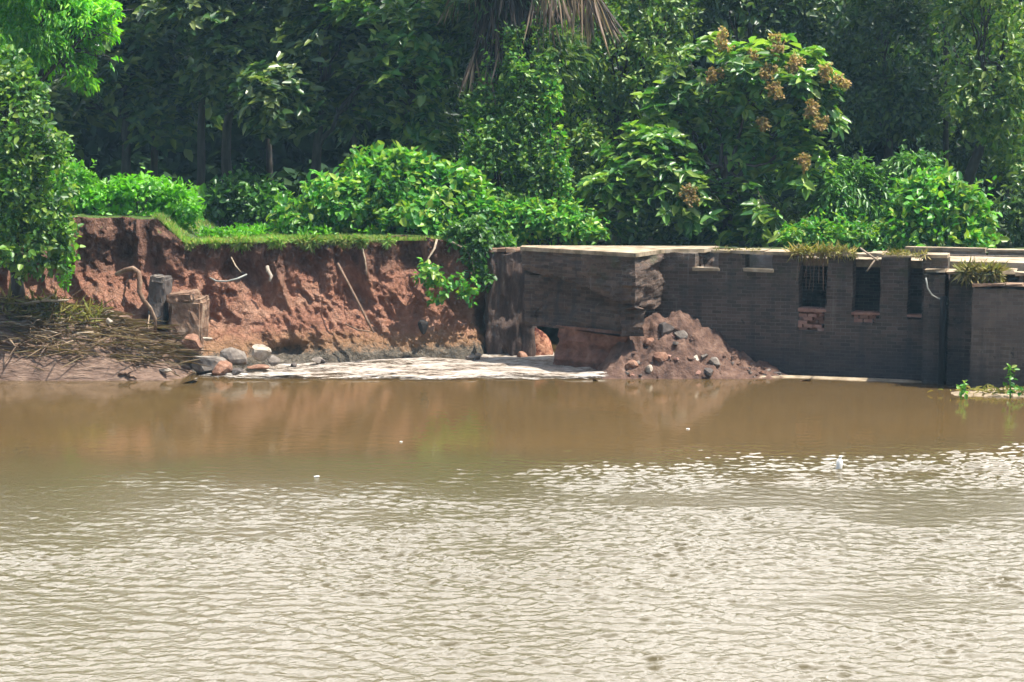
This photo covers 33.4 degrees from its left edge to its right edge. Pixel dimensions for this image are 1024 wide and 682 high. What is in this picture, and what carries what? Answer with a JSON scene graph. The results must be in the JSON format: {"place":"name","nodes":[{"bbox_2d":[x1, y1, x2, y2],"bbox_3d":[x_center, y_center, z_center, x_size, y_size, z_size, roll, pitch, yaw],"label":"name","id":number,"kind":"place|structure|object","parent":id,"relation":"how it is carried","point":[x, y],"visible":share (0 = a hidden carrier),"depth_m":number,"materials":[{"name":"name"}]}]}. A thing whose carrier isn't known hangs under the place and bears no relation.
{"place":"outdoors","nodes":[
{"label":"outdoors","id":0,"kind":"place"},
{"bbox_2d":[0,301,195,381],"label":"mud slope","id":1,"kind":"structure","parent":0,"point":[96,368],"depth_m":40.33,"materials":[{"name":"brown soil"}]},
{"bbox_2d":[0,338,42,349],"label":"branch","id":2,"kind":"object","parent":1,"relation":"on","point":[8,342],"visible":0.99,"depth_m":40.45,"materials":[{"name":"grey wood"}]},
{"bbox_2d":[0,319,59,334],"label":"branch","id":3,"kind":"object","parent":1,"relation":"on","point":[3,322],"visible":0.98,"depth_m":40.80,"materials":[{"name":"brown wood"}]},
{"bbox_2d":[0,43,85,298],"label":"creeper tree","id":4,"kind":"object","parent":1,"relation":"on","point":[26,165],"visible":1,"depth_m":40.09,"materials":[{"name":"green plant"}]},
{"bbox_2d":[53,227,75,291],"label":"hanging creeper","id":5,"kind":"object","parent":4,"relation":"hanging from","point":[64,277],"visible":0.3,"depth_m":41.20,"materials":[{"name":"green plant"}]},
{"bbox_2d":[17,294,68,306],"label":"branch","id":6,"kind":"object","parent":1,"relation":"on","point":[42,300],"visible":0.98,"depth_m":41.05,"materials":[{"name":"brown wood"}]},
{"bbox_2d":[0,280,113,331],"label":"yellow grass","id":7,"kind":"structure","parent":1,"relation":"on","point":[87,312],"depth_m":41.20,"materials":[{"name":"yellow plant"}]},
{"bbox_2d":[58,310,82,326],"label":"branch","id":8,"kind":"object","parent":1,"relation":"on","point":[68,317],"visible":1,"depth_m":41.05,"materials":[{"name":"brown wood"}]},
{"bbox_2d":[84,310,112,323],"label":"branch","id":9,"kind":"object","parent":1,"relation":"on","point":[97,316],"visible":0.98,"depth_m":41.32,"materials":[{"name":"brown wood"}]},
{"bbox_2d":[0,285,218,376],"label":"dry reeds","id":10,"kind":"object","parent":1,"relation":"on","point":[126,324],"visible":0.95,"depth_m":40.80,"materials":[{"name":"brown plant"}]},
{"bbox_2d":[85,341,139,353],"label":"branch","id":11,"kind":"object","parent":1,"relation":"on","point":[86,344],"visible":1,"depth_m":40.62,"materials":[{"name":"brown wood"}]},
{"bbox_2d":[77,328,153,337],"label":"branch","id":12,"kind":"object","parent":1,"relation":"on","point":[87,332],"visible":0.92,"depth_m":40.79,"materials":[{"name":"brown wood"}]},
{"bbox_2d":[118,367,139,378],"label":"branch","id":13,"kind":"object","parent":1,"relation":"on","point":[126,373],"visible":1,"depth_m":40.06,"materials":[{"name":"wood"}]},
{"bbox_2d":[115,266,156,332],"bbox_3d":[-9.102,-0.978,41.161,1.044,1.679,0.369,1,7,7],"label":"bent root","id":14,"kind":"object","parent":1,"relation":"on","point":[139,283],"visible":1,"depth_m":40.99,"materials":[{"name":"wood"}]},
{"bbox_2d":[147,274,172,326],"bbox_3d":[-8.713,-1.004,42.163,0.504,1.279,1.064,0,7,0],"label":"slab","id":15,"kind":"object","parent":1,"relation":"on","point":[157,294],"depth_m":41.69,"materials":[{"name":"concrete"}]},
{"bbox_2d":[151,274,165,283],"bbox_3d":[-8.632,-1.516,41.677,0.312,0.208,0.345,0,7,0],"label":"brick","id":16,"kind":"object","parent":15,"relation":"on","point":[155,278],"visible":1,"depth_m":41.53,"materials":[{"name":"grey stone"}]},
{"bbox_2d":[159,368,171,372],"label":"stone","id":17,"kind":"object","parent":1,"relation":"on","point":[167,370],"visible":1,"depth_m":40.29,"materials":[{"name":"beige stone"}]},
{"bbox_2d":[181,333,201,351],"bbox_3d":[-7.724,0.065,41.361,0.348,0.468,0.557,5,8,38],"label":"boulder","id":18,"kind":"object","parent":1,"relation":"on","point":[191,343],"visible":0.97,"depth_m":41.28,"materials":[{"name":"red stone"}]},
{"bbox_2d":[203,337,212,340],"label":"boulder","id":19,"kind":"object","parent":1,"relation":"on","point":[207,338],"visible":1,"depth_m":41.51,"materials":[{"name":"stone"}]},
{"bbox_2d":[220,347,246,364],"bbox_3d":[-6.763,0.390,41.419,0.655,0.490,0.743,-2,7,-13],"label":"boulder","id":20,"kind":"object","parent":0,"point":[233,356],"visible":0.91,"depth_m":41.16,"materials":[{"name":"grey stone"}]},
{"bbox_2d":[0,213,484,371],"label":"earth bank","id":21,"kind":"structure","parent":0,"point":[302,307],"depth_m":43.50,"materials":[{"name":"brown soil"}]},
{"bbox_2d":[0,0,131,139],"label":"feathery tree","id":22,"kind":"object","parent":21,"relation":"on","point":[57,43],"visible":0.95,"depth_m":42.34,"materials":[{"name":"green plant"}]},
{"bbox_2d":[42,144,206,233],"bbox_3d":[-10.029,-3.855,44.191,4.239,2.454,1.874,0,7,0],"label":"bush","id":23,"kind":"object","parent":21,"relation":"on","point":[174,199],"visible":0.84,"depth_m":43.90,"materials":[{"name":"green plant"}]},
{"bbox_2d":[166,289,209,355],"bbox_3d":[-8.006,-0.460,42.243,0.909,1.659,1.245,0,7,0],"label":"concrete block","id":24,"kind":"object","parent":21,"relation":"on","point":[189,310],"depth_m":41.70,"materials":[{"name":"beige concrete"}]},
{"bbox_2d":[209,274,246,281],"bbox_3d":[-7.093,-1.567,42.377,0.975,0.197,0.377,1,7,6],"label":"hose","id":25,"kind":"object","parent":21,"relation":"on","point":[227,280],"visible":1,"depth_m":42.26,"materials":[{"name":"white plastic"}]},
{"bbox_2d":[266,265,272,281],"bbox_3d":[-6.147,-1.710,43.208,0.132,0.401,0.290,-4,8,-31],"label":"rag","id":26,"kind":"object","parent":21,"relation":"on","point":[268,272],"visible":1,"depth_m":43.15,"materials":[{"name":"fabric"}]},
{"bbox_2d":[267,355,280,365],"bbox_3d":[-5.820,0.470,41.728,0.330,0.263,0.346,-1,7,-7],"label":"boulder","id":27,"kind":"object","parent":21,"relation":"on","point":[273,360],"visible":1,"depth_m":41.62,"materials":[{"name":"grey stone"}]},
{"bbox_2d":[337,263,373,332],"bbox_3d":[-3.967,-1.094,43.089,1.290,1.713,0.108,6,9,40],"label":"leaning stick","id":28,"kind":"object","parent":21,"relation":"on","point":[356,298],"visible":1,"depth_m":43.01,"materials":[{"name":"brown wood"}]},
{"bbox_2d":[265,139,505,236],"bbox_3d":[-3.250,-3.903,46.567,6.548,3.215,3.624,2,7,14],"label":"bush","id":29,"kind":"object","parent":21,"relation":"on","point":[383,191],"visible":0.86,"depth_m":45.88,"materials":[{"name":"green plant"}]},
{"bbox_2d":[418,320,427,333],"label":"stone","id":30,"kind":"object","parent":21,"relation":"on","point":[422,325],"visible":1,"depth_m":43.18,"materials":[{"name":"grey stone"}]},
{"bbox_2d":[412,257,453,306],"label":"hanging creeper","id":31,"kind":"object","parent":21,"relation":"hanging from","point":[432,273],"visible":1,"depth_m":43.42,"materials":[{"name":"green plant"}]},
{"bbox_2d":[445,271,480,307],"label":"hanging creeper","id":32,"kind":"object","parent":21,"relation":"hanging from","point":[468,290],"visible":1,"depth_m":43.63,"materials":[{"name":"green plant"}]},
{"bbox_2d":[439,214,516,292],"bbox_3d":[-0.904,-2.318,44.674,1.746,2.025,1.840,5,8,35],"label":"hanging creeper","id":33,"kind":"object","parent":21,"relation":"hanging from","point":[480,241],"visible":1,"depth_m":44.20,"materials":[{"name":"green plant"}]},
{"bbox_2d":[452,241,474,272],"bbox_3d":[-1.241,-2.173,44.126,0.670,0.797,0.100,3,7,27],"label":"hanging root","id":34,"kind":"object","parent":33,"relation":"hanging from","point":[465,250],"visible":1,"depth_m":44.12,"materials":[{"name":"brown wood"}]},
{"bbox_2d":[252,344,270,360],"bbox_3d":[-6.120,0.291,41.805,0.498,0.414,0.426,0,7,4],"label":"boulder","id":35,"kind":"object","parent":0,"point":[261,352],"visible":1,"depth_m":41.68,"materials":[{"name":"stone"}]},
{"bbox_2d":[345,324,370,331],"bbox_3d":[-3.875,-0.332,42.862,0.661,0.215,0.062,2,7,14],"label":"fallen stick","id":36,"kind":"object","parent":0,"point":[357,329],"visible":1,"depth_m":42.84,"materials":[{"name":"beige wood"}]},
{"bbox_2d":[0,326,1023,681],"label":"water","id":37,"kind":"structure","parent":0,"point":[454,528],"depth_m":24.56,"materials":[{"name":"brown liquid"}]},
{"bbox_2d":[191,356,227,373],"bbox_3d":[-7.284,0.596,41.197,0.882,0.508,0.644,3,7,25],"label":"boulder","id":38,"kind":"object","parent":37,"relation":"in","point":[210,362],"visible":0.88,"depth_m":40.94,"materials":[{"name":"grey stone"}]},
{"bbox_2d":[212,360,232,376],"bbox_3d":[-6.945,0.673,40.887,0.376,0.402,0.508,2,7,15],"label":"boulder","id":39,"kind":"object","parent":37,"relation":"on","point":[221,367],"visible":1,"depth_m":40.76,"materials":[{"name":"red stone"}]},
{"bbox_2d":[232,368,243,374],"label":"boulder","id":40,"kind":"object","parent":37,"relation":"on","point":[235,371],"visible":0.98,"depth_m":40.87,"materials":[{"name":"stone"}]},
{"bbox_2d":[208,352,605,378],"bbox_3d":[-2.500,0.507,43.136,10.400,0.144,6.420,0,7,0],"label":"foam","id":41,"kind":"object","parent":37,"relation":"on","point":[507,364],"visible":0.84,"depth_m":41.72,"materials":[{"name":"liquid"}]},
{"bbox_2d":[247,364,268,368],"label":"boulder","id":42,"kind":"object","parent":41,"relation":"on","point":[260,366],"visible":1,"depth_m":41.27,"materials":[{"name":"red stone"}]},
{"bbox_2d":[465,354,474,359],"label":"toe stone","id":43,"kind":"object","parent":37,"relation":"in","point":[469,357],"visible":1,"depth_m":43.45,"materials":[{"name":"grey stone"}]},
{"bbox_2d":[483,246,536,356],"bbox_3d":[-0.049,-0.879,45.468,1.517,3.348,2.830,0,7,0],"label":"wall stub","id":44,"kind":"object","parent":37,"relation":"in","point":[508,331],"depth_m":44.23,"materials":[{"name":"concrete"}]},
{"bbox_2d":[517,351,527,356],"bbox_3d":[0.276,0.402,44.225,0.294,0.291,0.363,-1,7,-11],"label":"laterite block","id":45,"kind":"object","parent":37,"relation":"in","point":[521,354],"depth_m":44.11,"materials":[{"name":"orange stone"}]},
{"bbox_2d":[535,328,552,354],"bbox_3d":[0.679,0.105,44.531,0.784,0.948,0.625,5,8,38],"label":"laterite block","id":46,"kind":"object","parent":37,"relation":"in","point":[543,343],"depth_m":44.32,"materials":[{"name":"stone"}]},
{"bbox_2d":[593,310,811,380],"bbox_3d":[4.465,0.228,41.296,5.130,1.964,2.790,0,7,0],"label":"rubble heap","id":47,"kind":"object","parent":37,"relation":"in","point":[710,342],"visible":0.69,"depth_m":40.85,"materials":[{"name":"brown soil"}]},
{"bbox_2d":[625,359,638,369],"bbox_3d":[2.878,0.571,40.675,0.335,0.265,0.307,-5,8,-36],"label":"rubble stone","id":48,"kind":"object","parent":47,"relation":"on","point":[631,363],"visible":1,"depth_m":40.58,"materials":[{"name":"stone"}]},
{"bbox_2d":[643,338,653,346],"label":"rubble stone","id":49,"kind":"object","parent":47,"relation":"on","point":[647,342],"visible":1,"depth_m":40.91,"materials":[{"name":"stone"}]},
{"bbox_2d":[645,365,652,372],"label":"rubble stone","id":50,"kind":"object","parent":47,"relation":"on","point":[648,368],"visible":1,"depth_m":40.39,"materials":[{"name":"beige stone"}]},
{"bbox_2d":[653,352,667,361],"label":"rubble stone","id":51,"kind":"object","parent":47,"relation":"on","point":[660,356],"visible":1,"depth_m":40.49,"materials":[{"name":"brown stone"}]},
{"bbox_2d":[659,322,674,335],"bbox_3d":[3.715,-0.283,41.140,0.354,0.383,0.344,-2,7,-19],"label":"rubble stone","id":52,"kind":"object","parent":47,"relation":"on","point":[665,328],"visible":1,"depth_m":40.99,"materials":[{"name":"grey stone"}]},
{"bbox_2d":[674,330,687,338],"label":"rubble stone","id":53,"kind":"object","parent":47,"relation":"on","point":[681,334],"visible":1,"depth_m":40.85,"materials":[{"name":"white stone"}]},
{"bbox_2d":[704,368,712,376],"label":"rubble stone","id":54,"kind":"object","parent":47,"relation":"on","point":[708,371],"visible":1,"depth_m":40.32,"materials":[{"name":"grey stone"}]},
{"bbox_2d":[708,357,720,366],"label":"rubble stone","id":55,"kind":"object","parent":47,"relation":"on","point":[714,361],"visible":1,"depth_m":40.59,"materials":[{"name":"grey stone"}]},
{"bbox_2d":[520,245,1023,388],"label":"brick wall","id":56,"kind":"structure","parent":37,"relation":"in","point":[854,318],"depth_m":40.91,"materials":[{"name":"brick"}]},
{"bbox_2d":[713,245,760,254],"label":"dry grass","id":57,"kind":"structure","parent":56,"relation":"on","point":[717,248],"depth_m":41.23,"materials":[{"name":"beige plant"}]},
{"bbox_2d":[797,253,824,291],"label":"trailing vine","id":58,"kind":"object","parent":56,"relation":"hanging from","point":[810,271],"visible":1,"depth_m":40.59,"materials":[{"name":"black plant"}]},
{"bbox_2d":[782,239,860,262],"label":"dry grass","id":59,"kind":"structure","parent":56,"relation":"on","point":[821,249],"depth_m":40.49,"materials":[{"name":"yellow plant"}]},
{"bbox_2d":[860,247,877,261],"bbox_3d":[8.371,-2.031,40.023,0.458,0.325,0.067,3,7,27],"label":"crossed stick","id":60,"kind":"object","parent":56,"relation":"on","point":[867,253],"visible":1,"depth_m":40.00,"materials":[{"name":"brown wood"}]},
{"bbox_2d":[866,252,882,271],"bbox_3d":[8.501,-1.861,39.980,0.590,0.454,0.056,-5,8,-38],"label":"crossed stick","id":61,"kind":"object","parent":56,"relation":"on","point":[872,263],"visible":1,"depth_m":39.91,"materials":[{"name":"brown wood"}]},
{"bbox_2d":[882,246,930,260],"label":"dry grass","id":62,"kind":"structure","parent":56,"relation":"on","point":[903,252],"depth_m":39.91,"materials":[{"name":"yellow plant"}]},
{"bbox_2d":[938,296,946,384],"bbox_3d":[9.886,0.294,39.255,0.143,2.650,0.150,0,7,0],"label":"drain pipe","id":63,"kind":"object","parent":56,"relation":"attached to","point":[942,340],"visible":0.79,"depth_m":39.17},
{"bbox_2d":[925,278,947,303],"bbox_3d":[9.723,-1.140,39.096,0.550,0.625,0.042,-1,7,-5],"label":"cord","id":64,"kind":"object","parent":63,"relation":"attached to","point":[929,290],"visible":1,"depth_m":39.07,"materials":[{"name":"white plastic"}]},
{"bbox_2d":[905,246,1023,255],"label":"parapet wall","id":65,"kind":"structure","parent":56,"relation":"on","point":[977,251],"depth_m":42.44,"materials":[{"name":"concrete"}]},
{"bbox_2d":[951,257,1014,287],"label":"dry grass","id":66,"kind":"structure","parent":56,"relation":"on","point":[982,272],"depth_m":38.54,"materials":[{"name":"plant"}]},
{"bbox_2d":[836,455,842,468],"bbox_3d":[5.614,2.105,29.268,0.122,0.283,0.116,0,7,0],"label":"bottle","id":67,"kind":"object","parent":37,"relation":"on","point":[839,463],"visible":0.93,"depth_m":29.23,"materials":[{"name":"white plastic"}]},
{"bbox_2d":[760,375,921,381],"bbox_3d":[6.116,0.860,40.523,7.608,0.045,0.858,1,7,6],"label":"silt strip","id":68,"kind":"object","parent":37,"relation":"on","point":[850,378],"visible":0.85,"depth_m":40.23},
{"bbox_2d":[951,388,1023,396],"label":"mud bar","id":69,"kind":"object","parent":37,"relation":"in","point":[970,393],"visible":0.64,"depth_m":37.68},
{"bbox_2d":[956,380,968,399],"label":"water plant","id":70,"kind":"object","parent":69,"relation":"on","point":[962,392],"visible":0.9,"depth_m":37.10,"materials":[{"name":"green plant"}]},
{"bbox_2d":[928,383,1023,395],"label":"water weeds","id":71,"kind":"object","parent":69,"relation":"on","point":[998,390],"visible":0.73,"depth_m":37.80,"materials":[{"name":"plant"}]},
{"bbox_2d":[1003,363,1023,396],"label":"water plant","id":72,"kind":"object","parent":69,"relation":"on","point":[1010,391],"visible":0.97,"depth_m":37.35,"materials":[{"name":"green plant"}]},
{"bbox_2d":[66,210,1023,252],"bbox_3d":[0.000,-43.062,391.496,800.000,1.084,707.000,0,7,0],"label":"ground","id":73,"kind":"structure","parent":0,"point":[652,242],"depth_m":47.28,"materials":[{"name":"green plant"}]},
{"bbox_2d":[29,0,225,177],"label":"dark tree","id":74,"kind":"object","parent":73,"relation":"on","point":[155,63],"visible":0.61,"depth_m":53.81,"materials":[{"name":"green plant"}]},
{"bbox_2d":[136,1,157,178],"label":"slim tree","id":75,"kind":"object","parent":73,"relation":"on","point":[154,160],"visible":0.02,"depth_m":56.59,"materials":[{"name":"brown plant"}]},
{"bbox_2d":[196,52,204,185],"bbox_3d":[-9.643,-9.029,53.359,5.510,11.526,3.968,0,7,0],"label":"slim tree","id":76,"kind":"object","parent":73,"relation":"on","point":[201,147],"visible":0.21,"depth_m":53.55,"materials":[{"name":"brown plant"}]},
{"bbox_2d":[133,0,334,223],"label":"dark tree","id":77,"kind":"object","parent":73,"relation":"on","point":[209,24],"visible":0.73,"depth_m":50.91,"materials":[{"name":"green plant"}]},
{"bbox_2d":[187,158,295,228],"bbox_3d":[-7.850,-4.075,48.726,3.572,2.296,2.093,0,7,0],"label":"shrub","id":78,"kind":"object","parent":73,"relation":"on","point":[261,199],"visible":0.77,"depth_m":48.44,"materials":[{"name":"green plant"}]},
{"bbox_2d":[266,137,272,179],"bbox_3d":[-8.471,-9.492,57.258,5.239,11.545,4.261,0,7,0],"label":"slim tree","id":79,"kind":"object","parent":73,"relation":"on","point":[269,166],"visible":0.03,"depth_m":57.59,"materials":[{"name":"grey plant"}]},
{"bbox_2d":[194,220,412,236],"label":"weeds","id":80,"kind":"object","parent":73,"relation":"on","point":[254,229],"visible":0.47,"depth_m":45.45,"materials":[{"name":"green plant"}]},
{"bbox_2d":[150,211,463,254],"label":"grass","id":81,"kind":"structure","parent":73,"relation":"on","point":[312,241],"depth_m":43.69,"materials":[{"name":"green plant"}]},
{"bbox_2d":[362,249,366,273],"bbox_3d":[-3.760,-2.034,43.661,0.040,0.643,0.446,-2,7,-20],"label":"hanging root","id":82,"kind":"object","parent":81,"relation":"hanging from","point":[365,260],"visible":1,"depth_m":43.65,"materials":[{"name":"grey wood"}]},
{"bbox_2d":[427,239,437,262],"bbox_3d":[-2.060,-2.213,43.879,0.103,0.807,0.612,4,8,29],"label":"hanging root","id":83,"kind":"object","parent":81,"relation":"hanging from","point":[435,244],"visible":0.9,"depth_m":43.89,"materials":[{"name":"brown wood"}]},
{"bbox_2d":[227,0,418,188],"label":"dark tree","id":84,"kind":"object","parent":73,"relation":"on","point":[296,92],"visible":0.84,"depth_m":49.29,"materials":[{"name":"green plant"}]},
{"bbox_2d":[351,104,356,153],"bbox_3d":[-4.512,-9.225,54.322,4.597,11.704,4.454,6,9,43],"label":"slim tree","id":85,"kind":"object","parent":73,"relation":"on","point":[353,140],"visible":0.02,"depth_m":54.54,"materials":[{"name":"brown plant"}]},
{"bbox_2d":[314,0,476,161],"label":"dark tree","id":86,"kind":"object","parent":73,"relation":"on","point":[432,126],"visible":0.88,"depth_m":48.75,"materials":[{"name":"green plant"}]},
{"bbox_2d":[0,0,1023,254],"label":"wood","id":87,"kind":"object","parent":73,"relation":"on","point":[290,162],"visible":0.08,"depth_m":62.27,"materials":[{"name":"green plant"}]},
{"bbox_2d":[429,0,626,187],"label":"palm tree","id":88,"kind":"object","parent":73,"relation":"on","point":[483,17],"visible":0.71,"depth_m":47.32,"materials":[{"name":"green plant"}]},
{"bbox_2d":[458,15,581,243],"bbox_3d":[0.183,-5.723,46.799,3.495,6.474,2.738,0,7,0],"label":"climbing creeper","id":89,"kind":"object","parent":88,"relation":"attached to","point":[495,139],"visible":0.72,"depth_m":46.66,"materials":[{"name":"green plant"}]},
{"bbox_2d":[539,77,583,240],"bbox_3d":[1.328,-4.926,46.180,1.140,4.496,1.766,-5,8,-37],"label":"climbing creeper","id":90,"kind":"object","parent":88,"relation":"attached to","point":[556,174],"visible":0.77,"depth_m":46.23,"materials":[{"name":"green plant"}]},
{"bbox_2d":[51,195,1005,245],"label":"undergrowth","id":91,"kind":"object","parent":73,"relation":"on","point":[791,214],"visible":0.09,"depth_m":47.77,"materials":[{"name":"green plant"}]},
{"bbox_2d":[477,191,609,246],"bbox_3d":[0.775,-3.148,46.007,3.686,1.834,2.335,0,7,0],"label":"creeper mound","id":92,"kind":"object","parent":73,"relation":"on","point":[513,219],"visible":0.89,"depth_m":45.51,"materials":[{"name":"green plant"}]},
{"bbox_2d":[552,0,703,217],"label":"light tree","id":93,"kind":"object","parent":73,"relation":"on","point":[586,138],"visible":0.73,"depth_m":50.87,"materials":[{"name":"green plant"}]},
{"bbox_2d":[571,25,851,248],"bbox_3d":[5.418,-5.399,47.609,7.790,6.633,4.350,0,7,0],"label":"flowering tree","id":94,"kind":"object","parent":73,"relation":"on","point":[777,136],"visible":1,"depth_m":46.92,"materials":[{"name":"green plant"}]},
{"bbox_2d":[640,0,887,130],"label":"dark tree","id":95,"kind":"object","parent":73,"relation":"on","point":[770,17],"visible":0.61,"depth_m":53.83,"materials":[{"name":"green plant"}]},
{"bbox_2d":[773,203,911,251],"bbox_3d":[8.695,-2.881,44.829,3.668,1.493,2.017,0,7,0],"label":"creeper mound","id":96,"kind":"object","parent":73,"relation":"on","point":[869,237],"visible":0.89,"depth_m":44.35,"materials":[{"name":"green plant"}]},
{"bbox_2d":[797,139,949,229],"bbox_3d":[10.073,-4.114,47.481,4.610,2.985,1.958,-2,7,-13],"label":"shrub","id":97,"kind":"object","parent":73,"relation":"on","point":[851,195],"visible":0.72,"depth_m":47.17,"materials":[{"name":"green plant"}]},
{"bbox_2d":[819,0,965,199],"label":"dark tree","id":98,"kind":"object","parent":73,"relation":"on","point":[901,110],"visible":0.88,"depth_m":51.88,"materials":[{"name":"green plant"}]},
{"bbox_2d":[926,0,948,166],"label":"slim tree","id":99,"kind":"object","parent":73,"relation":"on","point":[945,132],"visible":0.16,"depth_m":51.54,"materials":[{"name":"green plant"}]},
{"bbox_2d":[875,152,1009,250],"bbox_3d":[11.099,-3.368,44.714,3.194,3.122,2.842,5,8,37],"label":"bush","id":100,"kind":"object","parent":73,"relation":"on","point":[937,207],"visible":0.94,"depth_m":44.29,"materials":[{"name":"green plant"}]},
{"bbox_2d":[864,0,1023,200],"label":"dark tree","id":101,"kind":"object","parent":73,"relation":"on","point":[961,154],"visible":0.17,"depth_m":54.93,"materials":[{"name":"green plant"}]},
{"bbox_2d":[920,0,1023,197],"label":"dark tree","id":102,"kind":"object","parent":73,"relation":"on","point":[996,112],"visible":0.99,"depth_m":48.63,"materials":[{"name":"green plant"}]},
{"bbox_2d":[989,166,1023,247],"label":"shrub","id":103,"kind":"object","parent":73,"relation":"on","point":[1010,209],"visible":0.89,"depth_m":46.22,"materials":[{"name":"green plant"}]},
{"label":"toe stone","id":104,"kind":"object","parent":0,"visible":0},
{"bbox_2d":[312,357,322,363],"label":"toe stone","id":105,"kind":"object","parent":104,"relation":"on","point":[316,360],"visible":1,"depth_m":42.54,"materials":[{"name":"grey stone"}]}
]}

